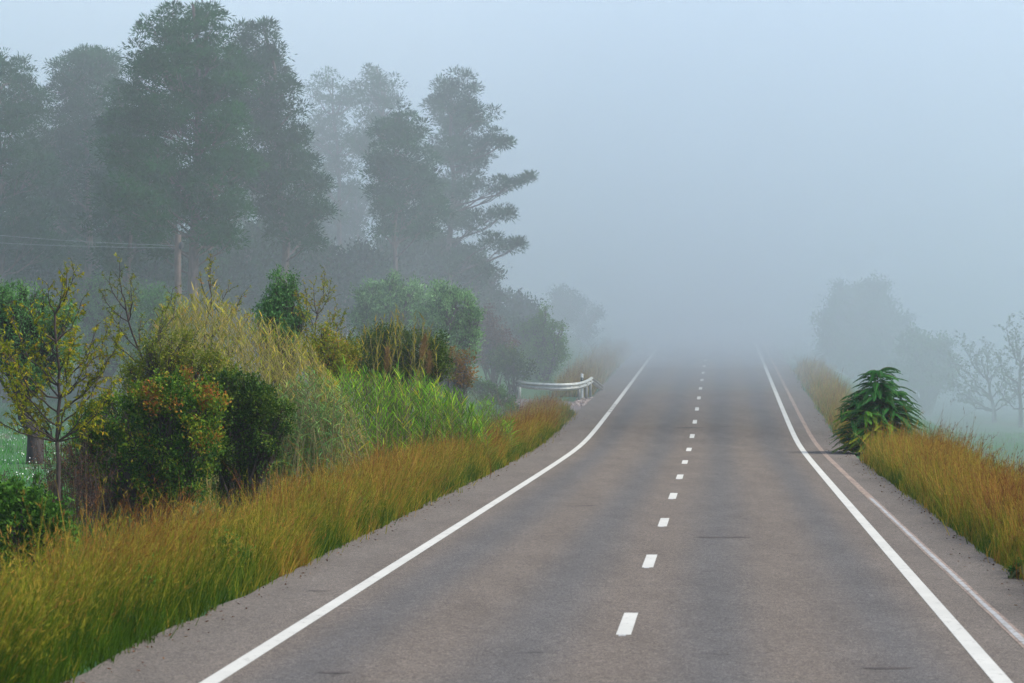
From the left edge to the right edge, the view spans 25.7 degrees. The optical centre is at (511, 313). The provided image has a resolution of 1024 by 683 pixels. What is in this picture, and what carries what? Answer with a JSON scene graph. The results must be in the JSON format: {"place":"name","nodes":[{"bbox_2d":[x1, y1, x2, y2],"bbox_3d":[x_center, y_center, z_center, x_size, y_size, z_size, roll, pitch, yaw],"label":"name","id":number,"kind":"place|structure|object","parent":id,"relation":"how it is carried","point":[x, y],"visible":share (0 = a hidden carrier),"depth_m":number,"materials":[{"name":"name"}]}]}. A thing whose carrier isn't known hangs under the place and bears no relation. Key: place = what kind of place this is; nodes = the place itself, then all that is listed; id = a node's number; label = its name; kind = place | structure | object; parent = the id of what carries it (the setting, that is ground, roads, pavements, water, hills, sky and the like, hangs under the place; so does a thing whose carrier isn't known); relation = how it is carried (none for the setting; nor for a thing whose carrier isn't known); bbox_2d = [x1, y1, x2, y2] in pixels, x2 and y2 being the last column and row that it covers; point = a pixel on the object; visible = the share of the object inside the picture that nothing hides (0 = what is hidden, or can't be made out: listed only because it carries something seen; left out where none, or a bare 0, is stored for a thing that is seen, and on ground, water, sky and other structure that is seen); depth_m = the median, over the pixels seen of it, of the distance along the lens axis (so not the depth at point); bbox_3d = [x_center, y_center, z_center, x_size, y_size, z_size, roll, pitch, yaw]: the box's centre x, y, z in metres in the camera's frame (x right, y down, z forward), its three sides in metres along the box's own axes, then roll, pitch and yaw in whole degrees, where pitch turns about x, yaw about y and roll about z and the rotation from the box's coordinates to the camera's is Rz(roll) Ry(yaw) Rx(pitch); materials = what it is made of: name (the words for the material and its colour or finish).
{"place":"outdoors","nodes":[
{"label":"outdoors","id":0,"kind":"place"},
{"bbox_2d":[46,339,68,389],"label":"undergrowth bush","id":1,"kind":"object","parent":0,"point":[53,385],"depth_m":102.77,"materials":[{"name":"green plant"}]},
{"bbox_2d":[97,222,152,386],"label":"undergrowth bush","id":2,"kind":"object","parent":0,"point":[138,278],"visible":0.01,"depth_m":103.53,"materials":[{"name":"green plant"}]},
{"bbox_2d":[0,299,1023,680],"bbox_3d":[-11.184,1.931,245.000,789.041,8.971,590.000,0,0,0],"label":"ground","id":3,"kind":"structure","parent":0,"point":[636,321],"depth_m":148.95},
{"bbox_2d":[0,464,52,502],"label":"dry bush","id":4,"kind":"object","parent":3,"relation":"on","point":[26,474],"visible":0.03,"depth_m":39.83,"materials":[{"name":"green plant"}]},
{"bbox_2d":[1,238,62,402],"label":"undergrowth bush","id":5,"kind":"object","parent":3,"relation":"on","point":[32,272],"visible":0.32,"depth_m":97.32,"materials":[{"name":"green plant"}]},
{"bbox_2d":[0,420,67,481],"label":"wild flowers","id":6,"kind":"object","parent":3,"relation":"on","point":[23,454],"visible":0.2,"depth_m":65.05,"materials":[{"name":"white plant"}]},
{"bbox_2d":[0,47,74,397],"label":"pine tree","id":7,"kind":"object","parent":3,"relation":"on","point":[29,172],"visible":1,"depth_m":92.30,"materials":[{"name":"green plant"}]},
{"bbox_2d":[1,104,78,234],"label":"pine tree","id":8,"kind":"object","parent":3,"relation":"on","point":[36,136],"visible":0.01,"depth_m":112.77,"materials":[{"name":"green plant"}]},
{"bbox_2d":[0,472,80,594],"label":"bramble bush","id":9,"kind":"object","parent":3,"relation":"on","point":[12,504],"visible":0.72,"depth_m":30.87,"materials":[{"name":"green plant"}]},
{"bbox_2d":[0,275,86,463],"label":"olive tree","id":10,"kind":"object","parent":3,"relation":"on","point":[25,327],"visible":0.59,"depth_m":63.84,"materials":[{"name":"green plant"}]},
{"bbox_2d":[0,397,121,503],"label":"meadow grass","id":11,"kind":"structure","parent":3,"relation":"on","point":[17,441],"depth_m":72.60,"materials":[{"name":"green plant"}]},
{"bbox_2d":[0,258,126,510],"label":"almond sapling","id":12,"kind":"object","parent":3,"relation":"on","point":[22,395],"visible":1,"depth_m":40.00,"materials":[{"name":"green plant"}]},
{"bbox_2d":[5,428,121,542],"bbox_3d":[-8.093,3.162,41.493,2.262,2.244,2.208,0,0,18],"label":"dry bush","id":13,"kind":"object","parent":3,"relation":"on","point":[78,481],"visible":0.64,"depth_m":41.29,"materials":[{"name":"brown plant"}]},
{"bbox_2d":[17,43,131,405],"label":"pine tree","id":14,"kind":"object","parent":3,"relation":"on","point":[81,75],"visible":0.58,"depth_m":96.60,"materials":[{"name":"green plant"}]},
{"bbox_2d":[41,393,122,522],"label":"thicket bush","id":15,"kind":"object","parent":3,"relation":"on","point":[105,414],"visible":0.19,"depth_m":44.94,"materials":[{"name":"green plant"}]},
{"bbox_2d":[51,223,139,398],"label":"undergrowth bush","id":16,"kind":"object","parent":3,"relation":"on","point":[69,274],"visible":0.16,"depth_m":99.20,"materials":[{"name":"green plant"}]},
{"bbox_2d":[56,270,153,415],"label":"bare tree","id":17,"kind":"object","parent":3,"relation":"on","point":[94,312],"visible":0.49,"depth_m":87.81,"materials":[{"name":"green plant"}]},
{"bbox_2d":[70,78,163,395],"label":"pine tree","id":18,"kind":"object","parent":3,"relation":"on","point":[129,257],"visible":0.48,"depth_m":88.83,"materials":[{"name":"green plant"}]},
{"bbox_2d":[80,463,161,534],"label":"dry bush","id":19,"kind":"object","parent":3,"relation":"on","point":[114,502],"visible":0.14,"depth_m":43.08,"materials":[{"name":"brown plant"}]},
{"bbox_2d":[119,553,161,615],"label":"verge weed","id":20,"kind":"object","parent":3,"relation":"on","point":[143,579],"visible":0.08,"depth_m":24.46,"materials":[{"name":"green plant"}]},
{"bbox_2d":[70,365,233,535],"bbox_3d":[-6.760,2.619,42.006,3.120,3.351,1.972,0,0,0],"label":"mastic bush","id":21,"kind":"object","parent":3,"relation":"on","point":[194,438],"visible":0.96,"depth_m":41.83,"materials":[{"name":"green plant"}]},
{"bbox_2d":[119,129,189,229],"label":"pine tree","id":22,"kind":"object","parent":3,"relation":"on","point":[176,158],"visible":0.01,"depth_m":109.33,"materials":[{"name":"green plant"}]},
{"bbox_2d":[115,278,209,384],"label":"misty shrub","id":23,"kind":"object","parent":3,"relation":"on","point":[155,298],"visible":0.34,"depth_m":79.77,"materials":[{"name":"green plant"}]},
{"bbox_2d":[98,253,237,402],"bbox_3d":[-7.225,1.503,46.992,2.914,5.590,1.961,0,0,0],"label":"spindly tree","id":24,"kind":"object","parent":3,"relation":"on","point":[135,309],"visible":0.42,"depth_m":46.89,"materials":[{"name":"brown plant"}]},
{"bbox_2d":[130,227,221,337],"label":"undergrowth bush","id":25,"kind":"object","parent":3,"relation":"on","point":[162,271],"visible":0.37,"depth_m":96.36,"materials":[{"name":"green plant"}]},
{"bbox_2d":[174,234,183,338],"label":"wooden pole","id":26,"kind":"object","parent":3,"relation":"on","point":[179,245],"visible":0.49,"depth_m":79.89,"materials":[{"name":"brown wood"}]},
{"bbox_2d":[7,243,154,247],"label":"cable","id":27,"kind":"object","parent":26,"relation":"attached to","point":[87,246],"visible":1,"depth_m":79.84,"materials":[{"name":"black metal"}]},
{"bbox_2d":[0,235,174,245],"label":"cable","id":28,"kind":"object","parent":26,"relation":"attached to","point":[85,241],"visible":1,"depth_m":79.84,"materials":[{"name":"grey metal"}]},
{"bbox_2d":[103,321,256,504],"bbox_3d":[-6.889,2.201,46.524,3.169,4.095,1.416,0,0,0],"label":"thicket bush","id":29,"kind":"object","parent":3,"relation":"on","point":[152,363],"visible":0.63,"depth_m":46.43,"materials":[{"name":"green plant"}]},
{"bbox_2d":[89,0,271,379],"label":"pine tree","id":30,"kind":"object","parent":3,"relation":"on","point":[200,82],"visible":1,"depth_m":83.61,"materials":[{"name":"green plant"}]},
{"bbox_2d":[154,280,230,504],"bbox_3d":[-7.122,1.751,49.964,2.849,5.050,1.432,0,0,22],"label":"reed clump","id":31,"kind":"object","parent":3,"relation":"on","point":[183,324],"visible":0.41,"depth_m":49.84,"materials":[{"name":"plant"}]},
{"bbox_2d":[163,253,252,378],"bbox_3d":[-7.334,1.501,54.014,2.269,5.940,1.887,0,0,0],"label":"spindly tree","id":32,"kind":"object","parent":3,"relation":"on","point":[210,279],"visible":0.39,"depth_m":54.03,"materials":[{"name":"green plant"}]},
{"bbox_2d":[69,279,380,504],"bbox_3d":[-6.350,1.800,52.445,7.460,5.292,6.495,0,0,-18],"label":"reed clump","id":33,"kind":"object","parent":3,"relation":"on","point":[278,369],"visible":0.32,"depth_m":52.05,"materials":[{"name":"plant"}]},
{"bbox_2d":[184,162,269,365],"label":"pine tree","id":34,"kind":"object","parent":3,"relation":"on","point":[242,221],"visible":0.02,"depth_m":109.81,"materials":[{"name":"green plant"}]},
{"bbox_2d":[203,524,255,568],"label":"verge weed","id":35,"kind":"object","parent":3,"relation":"on","point":[232,540],"visible":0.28,"depth_m":28.96,"materials":[{"name":"green plant"}]},
{"bbox_2d":[182,229,276,371],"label":"undergrowth bush","id":36,"kind":"object","parent":3,"relation":"on","point":[242,273],"visible":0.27,"depth_m":98.47,"materials":[{"name":"green plant"}]},
{"bbox_2d":[192,364,302,519],"bbox_3d":[-5.239,2.575,43.592,2.362,3.238,1.632,0,0,0],"label":"mastic bush","id":37,"kind":"object","parent":3,"relation":"on","point":[253,441],"visible":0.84,"depth_m":43.34,"materials":[{"name":"green plant"}]},
{"bbox_2d":[2,385,522,587],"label":"green undergrowth","id":38,"kind":"object","parent":3,"relation":"on","point":[194,507],"visible":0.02,"depth_m":47.27,"materials":[{"name":"green plant"}]},
{"bbox_2d":[1,381,534,590],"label":"rough weeds","id":39,"kind":"object","parent":3,"relation":"on","point":[367,450],"visible":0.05,"depth_m":78.92,"materials":[{"name":"green plant"}]},
{"bbox_2d":[232,216,320,381],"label":"undergrowth bush","id":40,"kind":"object","parent":3,"relation":"on","point":[272,252],"visible":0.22,"depth_m":100.22,"materials":[{"name":"green plant"}]},
{"bbox_2d":[245,264,313,449],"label":"young tree","id":41,"kind":"object","parent":3,"relation":"on","point":[276,306],"visible":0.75,"depth_m":65.85,"materials":[{"name":"green plant"}]},
{"bbox_2d":[221,15,342,318],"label":"pine tree","id":42,"kind":"object","parent":3,"relation":"on","point":[268,107],"visible":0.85,"depth_m":89.37,"materials":[{"name":"green plant"}]},
{"bbox_2d":[0,384,578,682],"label":"tall grass","id":43,"kind":"structure","parent":3,"relation":"on","point":[70,617],"depth_m":26.81,"materials":[{"name":"plant"}]},
{"bbox_2d":[208,366,372,502],"bbox_3d":[-4.849,2.746,50.899,4.372,3.186,4.630,0,0,0],"label":"reed clump","id":44,"kind":"object","parent":3,"relation":"on","point":[313,423],"visible":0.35,"depth_m":50.74,"materials":[{"name":"green plant"}]},
{"bbox_2d":[270,168,331,235],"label":"pine tree","id":45,"kind":"object","parent":3,"relation":"on","point":[318,222],"visible":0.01,"depth_m":117.33,"materials":[{"name":"green plant"}]},
{"bbox_2d":[294,247,321,381],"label":"undergrowth bush","id":46,"kind":"object","parent":3,"relation":"on","point":[306,334],"visible":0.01,"depth_m":103.78,"materials":[{"name":"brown plant"}]},
{"bbox_2d":[283,263,360,420],"bbox_3d":[-5.303,1.478,62.993,2.233,5.843,1.961,0,0,0],"label":"spindly tree","id":47,"kind":"object","parent":3,"relation":"on","point":[320,301],"visible":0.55,"depth_m":62.85,"materials":[{"name":"green plant"}]},
{"bbox_2d":[293,315,368,416],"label":"thicket bush","id":48,"kind":"object","parent":3,"relation":"on","point":[332,353],"visible":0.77,"depth_m":61.84,"materials":[{"name":"green plant"}]},
{"bbox_2d":[293,236,369,379],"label":"undergrowth bush","id":49,"kind":"object","parent":3,"relation":"on","point":[339,266],"visible":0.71,"depth_m":99.44,"materials":[{"name":"green plant"}]},
{"bbox_2d":[300,65,369,334],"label":"pine tree","id":50,"kind":"object","parent":3,"relation":"on","point":[335,163],"visible":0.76,"depth_m":113.29,"materials":[{"name":"green plant"}]},
{"bbox_2d":[315,180,389,252],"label":"pine tree","id":51,"kind":"object","parent":3,"relation":"on","point":[358,214],"visible":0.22,"depth_m":118.02,"materials":[{"name":"green plant"}]},
{"bbox_2d":[336,236,408,370],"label":"undergrowth bush","id":52,"kind":"object","parent":3,"relation":"on","point":[376,264],"visible":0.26,"depth_m":102.22,"materials":[{"name":"green plant"}]},
{"bbox_2d":[338,63,410,251],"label":"pine tree","id":53,"kind":"object","parent":3,"relation":"on","point":[377,94],"visible":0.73,"depth_m":109.97,"materials":[{"name":"green plant"}]},
{"bbox_2d":[340,268,433,410],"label":"olive tree","id":54,"kind":"object","parent":3,"relation":"on","point":[379,300],"visible":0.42,"depth_m":80.75,"materials":[{"name":"green plant"}]},
{"bbox_2d":[382,344,392,371],"bbox_3d":[-3.357,1.904,61.019,0.483,2.244,0.407,0,0,0],"label":"plumed cane","id":55,"kind":"object","parent":3,"relation":"on","point":[386,360],"visible":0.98,"depth_m":60.99,"materials":[{"name":"beige plant"}]},
{"bbox_2d":[283,354,498,472],"bbox_3d":[-2.813,2.680,56.101,2.952,3.433,9.562,0,0,31],"label":"reed clump","id":56,"kind":"object","parent":3,"relation":"on","point":[432,410],"visible":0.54,"depth_m":55.89,"materials":[{"name":"green plant"}]},
{"bbox_2d":[352,304,440,456],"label":"reed clump","id":57,"kind":"object","parent":3,"relation":"on","point":[398,357],"visible":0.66,"depth_m":66.19,"materials":[{"name":"plant"}]},
{"bbox_2d":[338,317,460,444],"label":"dark bush","id":58,"kind":"object","parent":3,"relation":"on","point":[442,359],"visible":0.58,"depth_m":66.84,"materials":[{"name":"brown plant"}]},
{"bbox_2d":[368,201,442,251],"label":"pine tree","id":59,"kind":"object","parent":3,"relation":"on","point":[402,221],"visible":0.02,"depth_m":118.94,"materials":[{"name":"green plant"}]},
{"bbox_2d":[355,101,459,284],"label":"pine tree","id":60,"kind":"object","parent":3,"relation":"on","point":[388,170],"visible":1,"depth_m":97.48,"materials":[{"name":"green plant"}]},
{"bbox_2d":[369,233,459,317],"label":"undergrowth bush","id":61,"kind":"object","parent":3,"relation":"on","point":[420,263],"visible":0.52,"depth_m":105.22,"materials":[{"name":"green plant"}]},
{"bbox_2d":[409,333,429,412],"bbox_3d":[-2.425,1.832,59.937,0.770,2.808,0.501,0,0,-24],"label":"plumed cane","id":62,"kind":"object","parent":3,"relation":"on","point":[424,338],"visible":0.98,"depth_m":59.99,"materials":[{"name":"beige plant"}]},
{"bbox_2d":[423,348,433,404],"bbox_3d":[-2.218,1.964,60.983,0.477,2.124,0.472,0,0,-16],"label":"plumed cane","id":63,"kind":"object","parent":3,"relation":"on","point":[428,363],"visible":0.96,"depth_m":60.98,"materials":[{"name":"beige plant"}]},
{"bbox_2d":[406,276,488,421],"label":"olive tree","id":64,"kind":"object","parent":3,"relation":"on","point":[452,319],"visible":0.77,"depth_m":77.79,"materials":[{"name":"green plant"}]},
{"bbox_2d":[439,342,478,428],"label":"orange bush","id":65,"kind":"object","parent":3,"relation":"on","point":[457,360],"visible":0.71,"depth_m":71.91,"materials":[{"name":"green plant"}]},
{"bbox_2d":[435,229,500,329],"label":"undergrowth bush","id":66,"kind":"object","parent":3,"relation":"on","point":[465,276],"visible":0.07,"depth_m":107.57,"materials":[{"name":"green plant"}]},
{"bbox_2d":[418,64,539,292],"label":"pine tree","id":67,"kind":"object","parent":3,"relation":"on","point":[460,121],"visible":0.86,"depth_m":105.64,"materials":[{"name":"green plant"}]},
{"bbox_2d":[462,376,519,407],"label":"bush","id":68,"kind":"object","parent":3,"relation":"on","point":[479,385],"visible":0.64,"depth_m":87.86,"materials":[{"name":"green plant"}]},
{"bbox_2d":[462,395,520,451],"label":"reed clump","id":69,"kind":"object","parent":3,"relation":"on","point":[498,418],"visible":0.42,"depth_m":64.39,"materials":[{"name":"green plant"}]},
{"bbox_2d":[471,300,522,393],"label":"bank bush","id":70,"kind":"object","parent":3,"relation":"on","point":[492,334],"visible":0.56,"depth_m":100.85,"materials":[{"name":"green plant"}]},
{"bbox_2d":[471,243,524,353],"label":"undergrowth bush","id":71,"kind":"object","parent":3,"relation":"on","point":[492,295],"visible":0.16,"depth_m":111.40,"materials":[{"name":"green plant"}]},
{"bbox_2d":[481,340,538,398],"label":"bank bush","id":72,"kind":"object","parent":3,"relation":"on","point":[508,368],"visible":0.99,"depth_m":98.82,"materials":[{"name":"green plant"}]},
{"bbox_2d":[500,401,523,418],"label":"bush","id":73,"kind":"object","parent":3,"relation":"on","point":[510,407],"visible":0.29,"depth_m":83.94,"materials":[{"name":"green plant"}]},
{"bbox_2d":[497,316,532,358],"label":"undergrowth bush","id":74,"kind":"object","parent":3,"relation":"on","point":[514,332],"visible":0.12,"depth_m":110.58,"materials":[{"name":"green plant"}]},
{"bbox_2d":[498,285,543,323],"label":"undergrowth bush","id":75,"kind":"object","parent":3,"relation":"on","point":[524,305],"visible":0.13,"depth_m":115.55,"materials":[{"name":"green plant"}]},
{"bbox_2d":[509,301,571,382],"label":"tree","id":76,"kind":"object","parent":3,"relation":"on","point":[544,351],"visible":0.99,"depth_m":105.77,"materials":[{"name":"green plant"}]},
{"bbox_2d":[63,412,1023,682],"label":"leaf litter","id":77,"kind":"object","parent":3,"relation":"on","point":[449,502],"visible":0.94,"depth_m":34.17,"materials":[{"name":"brown plant"}]},
{"bbox_2d":[515,377,603,399],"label":"guard rail","id":78,"kind":"object","parent":3,"relation":"on","point":[585,384],"visible":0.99,"depth_m":97.80,"materials":[{"name":"metal"}]},
{"bbox_2d":[537,282,585,335],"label":"tree","id":79,"kind":"object","parent":3,"relation":"on","point":[563,308],"visible":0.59,"depth_m":136.63,"materials":[{"name":"plant"}]},
{"bbox_2d":[571,397,592,405],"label":"rubble","id":80,"kind":"object","parent":3,"relation":"on","point":[582,401],"visible":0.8,"depth_m":96.14,"materials":[{"name":"stone"}]},
{"bbox_2d":[581,373,583,397],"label":"marker post","id":81,"kind":"object","parent":3,"relation":"on","point":[582,378],"visible":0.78,"depth_m":99.26,"materials":[{"name":"white plastic"}]},
{"bbox_2d":[566,293,610,348],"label":"tree","id":82,"kind":"object","parent":3,"relation":"on","point":[583,330],"visible":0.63,"depth_m":140.82,"materials":[{"name":"plant"}]},
{"bbox_2d":[808,270,920,387],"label":"tree","id":83,"kind":"object","parent":3,"relation":"on","point":[854,319],"visible":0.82,"depth_m":138.46,"materials":[{"name":"grey plant"}]},
{"bbox_2d":[828,367,927,454],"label":"feathery bush","id":84,"kind":"object","parent":3,"relation":"on","point":[864,408],"visible":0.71,"depth_m":66.61,"materials":[{"name":"green plant"}]},
{"bbox_2d":[880,322,968,415],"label":"tree","id":85,"kind":"object","parent":3,"relation":"on","point":[924,368],"visible":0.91,"depth_m":131.64,"materials":[{"name":"grey plant"}]},
{"bbox_2d":[847,401,1023,582],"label":"tall grass","id":86,"kind":"structure","parent":3,"relation":"on","point":[976,500],"depth_m":40.82,"materials":[{"name":"yellow plant"}]},
{"bbox_2d":[908,412,1023,481],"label":"field grass","id":87,"kind":"structure","parent":3,"relation":"on","point":[1006,435],"depth_m":102.27,"materials":[{"name":"plant"}]},
{"bbox_2d":[938,330,1023,421],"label":"misty orchard tree","id":88,"kind":"object","parent":3,"relation":"on","point":[989,396],"visible":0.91,"depth_m":124.92,"materials":[{"name":"grey plant"}]},
{"bbox_2d":[989,311,1023,426],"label":"misty orchard tree","id":89,"kind":"object","parent":3,"relation":"on","point":[1018,391],"visible":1,"depth_m":118.94,"materials":[{"name":"grey plant"}]},
{"bbox_2d":[1006,557,1023,579],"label":"weed clump","id":90,"kind":"object","parent":3,"relation":"on","point":[1013,573],"visible":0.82,"depth_m":29.16,"materials":[{"name":"green plant"}]},
{"bbox_2d":[0,0,1023,338],"label":"sky","id":91,"kind":"structure","parent":0,"point":[753,153],"materials":[{"name":"blue"}]},
{"bbox_2d":[500,398,580,411],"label":"side track","id":92,"kind":"structure","parent":0,"point":[575,407],"depth_m":95.64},
{"bbox_2d":[61,313,1023,682],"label":"road","id":93,"kind":"structure","parent":0,"point":[685,497],"depth_m":29.58,"materials":[{"name":"grey asphalt"}]},
{"bbox_2d":[550,331,634,396],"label":"tall grass","id":94,"kind":"structure","parent":0,"point":[600,365],"depth_m":118.41,"materials":[{"name":"beige plant"}]},
{"bbox_2d":[790,354,869,450],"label":"tall grass","id":95,"kind":"structure","parent":0,"point":[823,387],"depth_m":99.06,"materials":[{"name":"beige plant"}]}
]}

